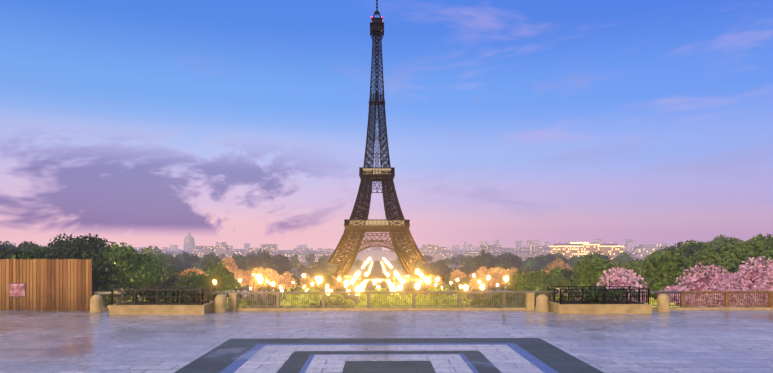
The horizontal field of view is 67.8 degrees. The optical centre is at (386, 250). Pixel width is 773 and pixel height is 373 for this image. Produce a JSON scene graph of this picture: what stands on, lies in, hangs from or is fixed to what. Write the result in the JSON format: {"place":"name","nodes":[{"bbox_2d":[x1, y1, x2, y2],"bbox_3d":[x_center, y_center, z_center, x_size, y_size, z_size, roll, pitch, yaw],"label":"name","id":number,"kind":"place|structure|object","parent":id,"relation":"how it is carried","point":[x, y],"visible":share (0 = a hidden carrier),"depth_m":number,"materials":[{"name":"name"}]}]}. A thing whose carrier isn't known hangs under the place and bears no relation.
{"place":"outdoors","nodes":[
{"label":"outdoors","id":0,"kind":"place"},
{"bbox_2d":[103,261,552,307],"bbox_3d":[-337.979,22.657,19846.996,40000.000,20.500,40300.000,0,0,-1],"label":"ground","id":1,"kind":"structure","parent":0,"point":[410,282],"depth_m":607.75,"materials":[{"name":"plant"}]},
{"bbox_2d":[0,247,20,258],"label":"garden tree","id":2,"kind":"object","parent":1,"relation":"on","point":[9,252],"visible":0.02,"depth_m":120.22,"materials":[{"name":"green plant"}]},
{"bbox_2d":[8,251,48,258],"bbox_3d":[-38.020,6.875,60.027,7.948,13.790,7.063,0,0,27],"label":"garden tree","id":3,"kind":"object","parent":1,"relation":"on","point":[24,255],"visible":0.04,"depth_m":59.94,"materials":[{"name":"green plant"}]},
{"bbox_2d":[3,248,61,259],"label":"garden tree","id":4,"kind":"object","parent":1,"relation":"on","point":[45,255],"visible":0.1,"depth_m":92.43,"materials":[{"name":"green plant"}]},
{"bbox_2d":[19,241,45,250],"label":"garden tree","id":5,"kind":"object","parent":1,"relation":"on","point":[25,246],"visible":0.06,"depth_m":225.51,"materials":[{"name":"green plant"}]},
{"bbox_2d":[40,233,82,250],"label":"garden tree","id":6,"kind":"object","parent":1,"relation":"on","point":[59,243],"visible":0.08,"depth_m":148.34,"materials":[{"name":"green plant"}]},
{"bbox_2d":[52,233,110,259],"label":"garden tree","id":7,"kind":"object","parent":1,"relation":"on","point":[78,248],"visible":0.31,"depth_m":102.90,"materials":[{"name":"green plant"}]},
{"bbox_2d":[81,251,128,307],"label":"garden tree","id":8,"kind":"object","parent":1,"relation":"on","point":[103,280],"visible":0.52,"depth_m":74.22,"materials":[{"name":"green plant"}]},
{"bbox_2d":[100,242,163,290],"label":"garden tree","id":9,"kind":"object","parent":1,"relation":"on","point":[134,271],"visible":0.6,"depth_m":87.08,"materials":[{"name":"green plant"}]},
{"bbox_2d":[138,246,164,267],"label":"garden tree","id":10,"kind":"object","parent":1,"relation":"on","point":[146,250],"visible":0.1,"depth_m":207.43,"materials":[{"name":"green plant"}]},
{"bbox_2d":[140,257,165,300],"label":"garden tree","id":11,"kind":"object","parent":1,"relation":"on","point":[159,278],"visible":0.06,"depth_m":132.10,"materials":[{"name":"green plant"}]},
{"bbox_2d":[153,267,178,298],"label":"garden tree","id":12,"kind":"object","parent":1,"relation":"on","point":[168,273],"visible":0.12,"depth_m":145.63,"materials":[{"name":"green plant"}]},
{"bbox_2d":[159,255,177,269],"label":"garden tree","id":13,"kind":"object","parent":1,"relation":"on","point":[168,261],"visible":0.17,"depth_m":325.78,"materials":[{"name":"green plant"}]},
{"bbox_2d":[158,274,181,300],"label":"garden tree","id":14,"kind":"object","parent":1,"relation":"on","point":[172,282],"visible":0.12,"depth_m":118.10,"materials":[{"name":"green plant"}]},
{"bbox_2d":[173,252,189,267],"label":"tree","id":15,"kind":"object","parent":1,"relation":"on","point":[183,258],"visible":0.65,"depth_m":528.00,"materials":[{"name":"green plant"}]},
{"bbox_2d":[183,230,194,250],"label":"domed building","id":16,"kind":"structure","parent":1,"relation":"on","point":[189,242],"depth_m":2270.12,"materials":[{"name":"stone"}]},
{"bbox_2d":[176,267,206,278],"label":"garden tree","id":17,"kind":"object","parent":1,"relation":"on","point":[198,271],"visible":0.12,"depth_m":161.20,"materials":[{"name":"orange plant"}]},
{"bbox_2d":[176,271,213,300],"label":"garden tree","id":18,"kind":"object","parent":1,"relation":"on","point":[193,279],"visible":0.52,"depth_m":107.00,"materials":[{"name":"green plant"}]},
{"bbox_2d":[199,258,225,289],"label":"garden tree","id":19,"kind":"object","parent":1,"relation":"on","point":[208,268],"visible":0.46,"depth_m":178.87,"materials":[{"name":"green plant"}]},
{"bbox_2d":[213,267,238,295],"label":"garden tree","id":20,"kind":"object","parent":1,"relation":"on","point":[226,280],"visible":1,"depth_m":152.50,"materials":[{"name":"green plant"}]},
{"bbox_2d":[220,256,238,296],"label":"garden tree","id":21,"kind":"object","parent":1,"relation":"on","point":[231,264],"visible":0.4,"depth_m":308.51,"materials":[{"name":"orange plant"}]},
{"bbox_2d":[234,269,251,298],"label":"garden tree","id":22,"kind":"object","parent":1,"relation":"on","point":[242,275],"visible":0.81,"depth_m":270.94,"materials":[{"name":"orange plant"}]},
{"bbox_2d":[234,255,251,284],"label":"tree","id":23,"kind":"object","parent":1,"relation":"on","point":[242,261],"visible":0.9,"depth_m":490.77,"materials":[{"name":"green plant"}]},
{"bbox_2d":[238,298,275,307],"bbox_3d":[-9.420,8.021,40.924,4.636,9.535,5.103,0,0,-1],"label":"bush","id":24,"kind":"object","parent":1,"relation":"on","point":[248,302],"depth_m":40.56,"materials":[{"name":"green plant"}]},
{"bbox_2d":[250,267,272,301],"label":"garden tree","id":25,"kind":"object","parent":1,"relation":"on","point":[265,276],"visible":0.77,"depth_m":257.62,"materials":[{"name":"orange plant"}]},
{"bbox_2d":[252,249,275,266],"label":"tree","id":26,"kind":"object","parent":1,"relation":"on","point":[261,256],"visible":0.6,"depth_m":499.22,"materials":[{"name":"green plant"}]},
{"bbox_2d":[261,262,279,273],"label":"tree","id":27,"kind":"object","parent":1,"relation":"on","point":[265,265],"visible":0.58,"depth_m":476.09,"materials":[{"name":"orange plant"}]},
{"bbox_2d":[269,272,284,300],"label":"garden tree","id":28,"kind":"object","parent":1,"relation":"on","point":[275,278],"visible":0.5,"depth_m":282.50,"materials":[{"name":"orange plant"}]},
{"bbox_2d":[273,254,290,263],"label":"tree","id":29,"kind":"object","parent":1,"relation":"on","point":[281,259],"visible":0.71,"depth_m":572.94,"materials":[{"name":"green plant"}]},
{"bbox_2d":[278,263,291,274],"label":"forecourt tree","id":30,"kind":"object","parent":1,"relation":"on","point":[283,268],"visible":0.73,"depth_m":502.00,"materials":[{"name":"green plant"}]},
{"bbox_2d":[277,274,297,290],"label":"garden tree","id":31,"kind":"object","parent":1,"relation":"on","point":[286,283],"visible":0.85,"depth_m":272.42,"materials":[{"name":"orange plant"}]},
{"bbox_2d":[289,259,300,275],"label":"tree","id":32,"kind":"object","parent":1,"relation":"on","point":[295,264],"visible":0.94,"depth_m":646.92,"materials":[{"name":"green plant"}]},
{"bbox_2d":[299,277,310,288],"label":"garden tree","id":33,"kind":"object","parent":1,"relation":"on","point":[304,281],"visible":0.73,"depth_m":295.23,"materials":[{"name":"orange plant"}]},
{"bbox_2d":[302,268,314,276],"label":"forecourt tree","id":34,"kind":"object","parent":1,"relation":"on","point":[310,272],"visible":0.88,"depth_m":511.68,"materials":[{"name":"orange plant"}]},
{"bbox_2d":[281,284,355,307],"bbox_3d":[-5.265,7.693,42.442,6.096,10.370,6.488,0,0,-1],"label":"bush","id":35,"kind":"object","parent":1,"relation":"on","point":[299,299],"visible":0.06,"depth_m":42.15,"materials":[{"name":"green plant"}]},
{"bbox_2d":[316,264,328,275],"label":"forecourt tree","id":36,"kind":"object","parent":1,"relation":"on","point":[323,269],"visible":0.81,"depth_m":520.99,"materials":[{"name":"orange plant"}]},
{"bbox_2d":[318,273,335,289],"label":"garden tree","id":37,"kind":"object","parent":1,"relation":"on","point":[327,278],"visible":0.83,"depth_m":303.69,"materials":[{"name":"orange plant"}]},
{"bbox_2d":[309,296,349,306],"bbox_3d":[-2.886,7.881,39.273,6.147,9.620,5.854,0,0,38],"label":"bush","id":38,"kind":"object","parent":1,"relation":"on","point":[338,303],"depth_m":39.09,"materials":[{"name":"green plant"}]},
{"bbox_2d":[213,269,507,307],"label":"street lamps","id":39,"kind":"object","parent":1,"relation":"on","point":[320,279],"visible":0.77,"depth_m":137.70,"materials":[{"name":"yellow metal"}]},
{"bbox_2d":[317,0,435,278],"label":"eiffel tower","id":40,"kind":"structure","parent":1,"relation":"on","point":[359,224],"depth_m":634.19,"materials":[{"name":"black metal"}]},
{"bbox_2d":[348,281,404,296],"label":"pont iena","id":41,"kind":"object","parent":1,"relation":"on","point":[369,286],"visible":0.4,"depth_m":422.26,"materials":[{"name":"concrete"}]},
{"bbox_2d":[355,288,402,306],"bbox_3d":[-1.040,7.626,39.033,4.822,10.147,4.872,0,0,22],"label":"bush","id":42,"kind":"object","parent":1,"relation":"on","point":[383,299],"visible":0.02,"depth_m":38.80,"materials":[{"name":"green plant"}]},
{"bbox_2d":[390,290,421,306],"bbox_3d":[2.358,7.918,42.405,5.628,9.908,5.799,0,0,-1],"label":"bush","id":43,"kind":"object","parent":1,"relation":"on","point":[408,296],"depth_m":42.32,"materials":[{"name":"green plant"}]},
{"bbox_2d":[417,263,426,281],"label":"tree","id":44,"kind":"object","parent":1,"relation":"on","point":[422,267],"visible":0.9,"depth_m":543.58,"materials":[{"name":"orange plant"}]},
{"bbox_2d":[426,262,434,275],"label":"forecourt tree","id":45,"kind":"object","parent":1,"relation":"on","point":[430,267],"visible":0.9,"depth_m":539.84,"materials":[{"name":"orange plant"}]},
{"bbox_2d":[422,274,443,288],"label":"garden tree","id":46,"kind":"object","parent":1,"relation":"on","point":[433,281],"visible":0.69,"depth_m":299.76,"materials":[{"name":"yellow plant"}]},
{"bbox_2d":[403,283,470,306],"bbox_3d":[3.768,7.515,40.936,6.702,10.540,5.480,0,0,-1],"label":"bush","id":47,"kind":"object","parent":1,"relation":"on","point":[426,300],"visible":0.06,"depth_m":40.38,"materials":[{"name":"green plant"}]},
{"bbox_2d":[432,262,447,280],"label":"forecourt tree","id":48,"kind":"object","parent":1,"relation":"on","point":[440,265],"visible":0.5,"depth_m":526.75,"materials":[{"name":"orange plant"}]},
{"bbox_2d":[436,267,447,283],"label":"forecourt tree","id":49,"kind":"object","parent":1,"relation":"on","point":[442,272],"visible":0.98,"depth_m":511.28,"materials":[{"name":"orange plant"}]},
{"bbox_2d":[450,270,465,290],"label":"garden tree","id":50,"kind":"object","parent":1,"relation":"on","point":[456,274],"visible":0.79,"depth_m":302.27,"materials":[{"name":"orange plant"}]},
{"bbox_2d":[458,276,470,300],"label":"garden tree","id":51,"kind":"object","parent":1,"relation":"on","point":[464,281],"visible":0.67,"depth_m":275.07,"materials":[{"name":"orange plant"}]},
{"bbox_2d":[469,276,487,299],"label":"garden tree","id":52,"kind":"object","parent":1,"relation":"on","point":[474,284],"visible":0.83,"depth_m":260.70,"materials":[{"name":"orange plant"}]},
{"bbox_2d":[474,266,487,296],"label":"garden tree","id":53,"kind":"object","parent":1,"relation":"on","point":[479,272],"visible":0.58,"depth_m":303.32,"materials":[{"name":"orange plant"}]},
{"bbox_2d":[473,250,496,268],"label":"tree","id":54,"kind":"object","parent":1,"relation":"on","point":[486,259],"visible":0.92,"depth_m":483.94,"materials":[{"name":"green plant"}]},
{"bbox_2d":[483,272,502,290],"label":"garden tree","id":55,"kind":"object","parent":1,"relation":"on","point":[495,278],"visible":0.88,"depth_m":272.05,"materials":[{"name":"orange plant"}]},
{"bbox_2d":[482,266,505,286],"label":"garden tree","id":56,"kind":"object","parent":1,"relation":"on","point":[492,270],"visible":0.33,"depth_m":281.78,"materials":[{"name":"orange plant"}]},
{"bbox_2d":[465,290,524,306],"bbox_3d":[7.899,7.637,38.368,7.207,10.095,5.865,0,0,37],"label":"bush","id":57,"kind":"object","parent":1,"relation":"on","point":[498,299],"visible":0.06,"depth_m":37.39,"materials":[{"name":"green plant"}]},
{"bbox_2d":[502,267,517,290],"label":"garden tree","id":58,"kind":"object","parent":1,"relation":"on","point":[510,272],"visible":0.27,"depth_m":244.46,"materials":[{"name":"orange plant"}]},
{"bbox_2d":[501,252,522,267],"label":"tree","id":59,"kind":"object","parent":1,"relation":"on","point":[513,259],"visible":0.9,"depth_m":497.36,"materials":[{"name":"green plant"}]},
{"bbox_2d":[506,269,550,301],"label":"garden tree","id":60,"kind":"object","parent":1,"relation":"on","point":[533,281],"visible":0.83,"depth_m":124.01,"materials":[{"name":"green plant"}]},
{"bbox_2d":[521,259,537,271],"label":"tree","id":61,"kind":"object","parent":1,"relation":"on","point":[528,265],"visible":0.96,"depth_m":508.85,"materials":[{"name":"green plant"}]},
{"bbox_2d":[519,240,539,247],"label":"building","id":62,"kind":"structure","parent":1,"relation":"on","point":[533,242],"depth_m":2993.34,"materials":[{"name":"stone"}]},
{"bbox_2d":[544,258,569,270],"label":"garden tree","id":63,"kind":"object","parent":1,"relation":"on","point":[553,265],"visible":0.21,"depth_m":269.43,"materials":[{"name":"orange plant"}]},
{"bbox_2d":[546,269,569,296],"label":"garden tree","id":64,"kind":"object","parent":1,"relation":"on","point":[556,279],"visible":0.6,"depth_m":133.56,"materials":[{"name":"green plant"}]},
{"bbox_2d":[557,268,574,284],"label":"garden tree","id":65,"kind":"object","parent":1,"relation":"on","point":[567,274],"visible":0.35,"depth_m":168.68,"materials":[{"name":"green plant"}]},
{"bbox_2d":[570,253,603,279],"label":"garden tree","id":66,"kind":"object","parent":1,"relation":"on","point":[593,255],"visible":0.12,"depth_m":152.16,"materials":[{"name":"green plant"}]},
{"bbox_2d":[569,256,641,288],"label":"garden tree","id":67,"kind":"object","parent":1,"relation":"on","point":[593,270],"visible":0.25,"depth_m":77.35,"materials":[{"name":"green plant"}]},
{"bbox_2d":[596,267,653,304],"bbox_3d":[20.130,7.300,49.880,7.030,11.838,5.292,0,0,35],"label":"blossom tree","id":68,"kind":"object","parent":1,"relation":"on","point":[621,280],"visible":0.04,"depth_m":49.22,"materials":[{"name":"pink plant"}]},
{"bbox_2d":[615,253,634,262],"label":"tree","id":69,"kind":"object","parent":1,"relation":"on","point":[623,258],"visible":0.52,"depth_m":518.62,"materials":[{"name":"green plant"}]},
{"bbox_2d":[623,260,651,282],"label":"garden tree","id":70,"kind":"object","parent":1,"relation":"on","point":[636,264],"visible":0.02,"depth_m":96.52,"materials":[{"name":"green plant"}]},
{"bbox_2d":[637,249,714,299],"bbox_3d":[31.398,6.837,61.925,9.567,13.930,8.209,0,0,-1],"label":"garden tree","id":71,"kind":"object","parent":1,"relation":"on","point":[664,273],"visible":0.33,"depth_m":60.16,"materials":[{"name":"green plant"}]},
{"bbox_2d":[658,285,711,306],"bbox_3d":[24.225,7.994,48.329,6.434,10.234,5.822,0,0,-1],"label":"blossom tree","id":72,"kind":"object","parent":1,"relation":"on","point":[674,288],"visible":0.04,"depth_m":47.36,"materials":[{"name":"pink plant"}]},
{"bbox_2d":[673,239,710,260],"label":"garden tree","id":73,"kind":"object","parent":1,"relation":"on","point":[688,243],"visible":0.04,"depth_m":142.26,"materials":[{"name":"green plant"}]},
{"bbox_2d":[676,243,707,261],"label":"garden tree","id":74,"kind":"object","parent":1,"relation":"on","point":[690,251],"visible":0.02,"depth_m":123.67,"materials":[{"name":"green plant"}]},
{"bbox_2d":[686,251,742,275],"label":"garden tree","id":75,"kind":"object","parent":1,"relation":"on","point":[720,261],"visible":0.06,"depth_m":81.08,"materials":[{"name":"green plant"}]},
{"bbox_2d":[675,262,767,306],"bbox_3d":[30.010,7.152,51.050,8.097,12.238,7.551,0,0,29],"label":"blossom tree","id":76,"kind":"object","parent":1,"relation":"on","point":[723,281],"visible":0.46,"depth_m":50.08,"materials":[{"name":"pink plant"}]},
{"bbox_2d":[690,241,765,265],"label":"garden tree","id":77,"kind":"object","parent":1,"relation":"on","point":[735,251],"visible":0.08,"depth_m":92.77,"materials":[{"name":"green plant"}]},
{"bbox_2d":[715,237,742,248],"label":"garden tree","id":78,"kind":"object","parent":1,"relation":"on","point":[725,241],"depth_m":184.91,"materials":[{"name":"green plant"}]},
{"bbox_2d":[726,246,772,280],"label":"garden tree","id":79,"kind":"object","parent":1,"relation":"on","point":[736,266],"visible":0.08,"depth_m":61.05,"materials":[{"name":"green plant"}]},
{"bbox_2d":[735,256,772,306],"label":"blossom tree","id":80,"kind":"object","parent":1,"relation":"on","point":[761,272],"visible":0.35,"depth_m":49.92,"materials":[{"name":"pink plant"}]},
{"bbox_2d":[749,233,772,255],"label":"garden tree","id":81,"kind":"object","parent":1,"relation":"on","point":[763,242],"visible":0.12,"depth_m":109.80,"materials":[{"name":"green plant"}]},
{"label":"esplanade terrace wall","id":82,"kind":"object","parent":1,"relation":"on","visible":0},
{"bbox_2d":[0,310,772,372],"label":"plaza floor","id":83,"kind":"structure","parent":82,"relation":"on","point":[706,341],"depth_m":23.11,"materials":[{"name":"stone"}]},
{"bbox_2d":[0,259,91,310],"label":"timber hoarding","id":84,"kind":"object","parent":83,"relation":"on","point":[45,285],"visible":0.96,"depth_m":32.45,"materials":[{"name":"brown"}]},
{"bbox_2d":[89,294,103,312],"bbox_3d":[-16.052,2.910,31.850,0.721,0.994,0.721,0,0,-1],"label":"stone bollard","id":85,"kind":"object","parent":83,"relation":"on","point":[96,303],"visible":1,"depth_m":31.60,"materials":[{"name":"stone"}]},
{"bbox_2d":[108,286,214,314],"bbox_3d":[-12.278,2.727,31.939,5.130,1.360,2.630,0,0,-1],"label":"planter","id":86,"kind":"object","parent":83,"relation":"on","point":[130,307],"visible":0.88,"depth_m":30.70,"materials":[{"name":"stone"}]},
{"bbox_2d":[123,287,207,303],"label":"planter shrubs","id":87,"kind":"object","parent":86,"relation":"in","point":[186,295],"visible":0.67,"depth_m":31.47,"materials":[{"name":"green plant"}]},
{"bbox_2d":[214,294,227,312],"bbox_3d":[-9.204,2.915,31.966,0.727,0.985,0.727,0,0,-1],"label":"stone bollard","id":88,"kind":"object","parent":83,"relation":"on","point":[220,303],"visible":1,"depth_m":31.69,"materials":[{"name":"stone"}]},
{"bbox_2d":[228,293,237,310],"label":"stone pillar","id":89,"kind":"structure","parent":83,"relation":"on","point":[233,301],"depth_m":32.58,"materials":[{"name":"stone"}]},
{"bbox_2d":[174,338,603,372],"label":"paving inlay","id":90,"kind":"object","parent":83,"relation":"on","point":[220,358],"depth_m":20.01,"materials":[{"name":"stone"}]},
{"bbox_2d":[220,343,557,372],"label":"paving inlay","id":91,"kind":"object","parent":90,"relation":"on","point":[238,363],"visible":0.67,"depth_m":19.39,"materials":[{"name":"stone"}]},
{"bbox_2d":[234,345,543,372],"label":"paving inlay","id":92,"kind":"object","parent":91,"relation":"on","point":[274,359],"visible":0.33,"depth_m":19.18,"materials":[{"name":"stone"}]},
{"bbox_2d":[277,350,500,372],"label":"paving inlay","id":93,"kind":"object","parent":92,"relation":"on","point":[477,359],"depth_m":18.43,"materials":[{"name":"stone"}]},
{"bbox_2d":[299,354,478,372],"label":"paving inlay","id":94,"kind":"object","parent":93,"relation":"on","point":[311,357],"visible":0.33,"depth_m":18.24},
{"bbox_2d":[305,354,472,372],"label":"paving inlay","id":95,"kind":"object","parent":94,"relation":"on","point":[451,363],"visible":0.67,"depth_m":17.72,"materials":[{"name":"stone"}]},
{"bbox_2d":[342,361,435,372],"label":"paving inlay","id":96,"kind":"object","parent":95,"relation":"on","point":[388,366],"visible":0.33,"depth_m":16.64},
{"bbox_2d":[345,314,468,335],"bbox_3d":[0.783,3.403,26.986,5.000,0.001,7.800,0,0,-1],"label":"paving patch","id":97,"kind":"object","parent":83,"relation":"on","point":[395,324],"visible":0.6,"depth_m":26.16,"materials":[{"name":"stone"}]},
{"bbox_2d":[59,291,772,310],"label":"edge railing","id":98,"kind":"object","parent":83,"relation":"on","point":[726,305],"visible":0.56,"depth_m":33.15,"materials":[{"name":"brown metal"}]},
{"bbox_2d":[525,293,534,309],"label":"stone pillar","id":99,"kind":"structure","parent":83,"relation":"on","point":[529,301],"depth_m":32.87,"materials":[{"name":"stone"}]},
{"bbox_2d":[535,294,548,311],"bbox_3d":[8.734,2.931,32.272,0.751,0.952,0.751,0,0,-1],"label":"stone bollard","id":100,"kind":"object","parent":83,"relation":"on","point":[541,302],"visible":1,"depth_m":32.00,"materials":[{"name":"stone"}]},
{"bbox_2d":[547,286,652,313],"bbox_3d":[11.818,2.727,32.350,5.130,1.360,2.630,0,0,-1],"label":"planter","id":101,"kind":"object","parent":83,"relation":"on","point":[568,306],"visible":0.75,"depth_m":31.12,"materials":[{"name":"stone"}]},
{"bbox_2d":[561,285,635,303],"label":"planter shrubs","id":102,"kind":"object","parent":101,"relation":"in","point":[593,293],"visible":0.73,"depth_m":32.06,"materials":[{"name":"green plant"}]},
{"bbox_2d":[656,294,670,311],"bbox_3d":[15.593,2.910,32.389,0.721,0.993,0.721,0,0,-1],"label":"stone bollard","id":103,"kind":"object","parent":83,"relation":"on","point":[663,302],"visible":1,"depth_m":32.14,"materials":[{"name":"stone"}]},
{"bbox_2d":[0,239,673,261],"bbox_3d":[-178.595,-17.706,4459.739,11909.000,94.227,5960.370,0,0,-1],"label":"city skyline","id":104,"kind":"structure","parent":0,"point":[437,252],"depth_m":1684.58,"materials":[{"name":"stone"}]},
{"bbox_2d":[324,247,396,260],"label":"city buildings","id":105,"kind":"structure","parent":104,"relation":"on","point":[376,254],"depth_m":1703.70,"materials":[{"name":"stone"}]},
{"bbox_2d":[212,288,524,296],"bbox_3d":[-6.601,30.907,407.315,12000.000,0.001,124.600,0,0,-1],"label":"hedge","id":106,"kind":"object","parent":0,"point":[405,289],"depth_m":446.36,"materials":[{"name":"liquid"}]},
{"bbox_2d":[360,261,393,281],"bbox_3d":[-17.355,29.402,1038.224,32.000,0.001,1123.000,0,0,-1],"label":"axis road","id":107,"kind":"structure","parent":0,"point":[376,274],"depth_m":709.60,"materials":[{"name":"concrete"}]},
{"bbox_2d":[351,258,403,290],"bbox_3d":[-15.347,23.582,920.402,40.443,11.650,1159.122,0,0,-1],"label":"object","id":108,"kind":"object","parent":107,"relation":"on","point":[401,282],"visible":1,"depth_m":447.01,"materials":[{"name":"grey metal"}]},
{"bbox_2d":[357,262,398,294],"bbox_3d":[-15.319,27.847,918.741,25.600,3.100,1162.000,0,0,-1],"label":"axis light trails","id":109,"kind":"object","parent":107,"relation":"on","point":[390,284],"visible":0.77,"depth_m":460.73,"materials":[{"name":"white"}]},
{"bbox_2d":[0,0,772,249],"label":"sky","id":110,"kind":"structure","parent":0,"point":[135,123],"materials":[{"name":"blue"}]},
{"bbox_2d":[549,242,623,259],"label":"bank block","id":111,"kind":"structure","parent":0,"point":[573,249],"depth_m":784.42,"materials":[{"name":"stone"}]},
{"bbox_2d":[631,245,667,262],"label":"city buildings","id":112,"kind":"structure","parent":0,"point":[639,251],"depth_m":922.95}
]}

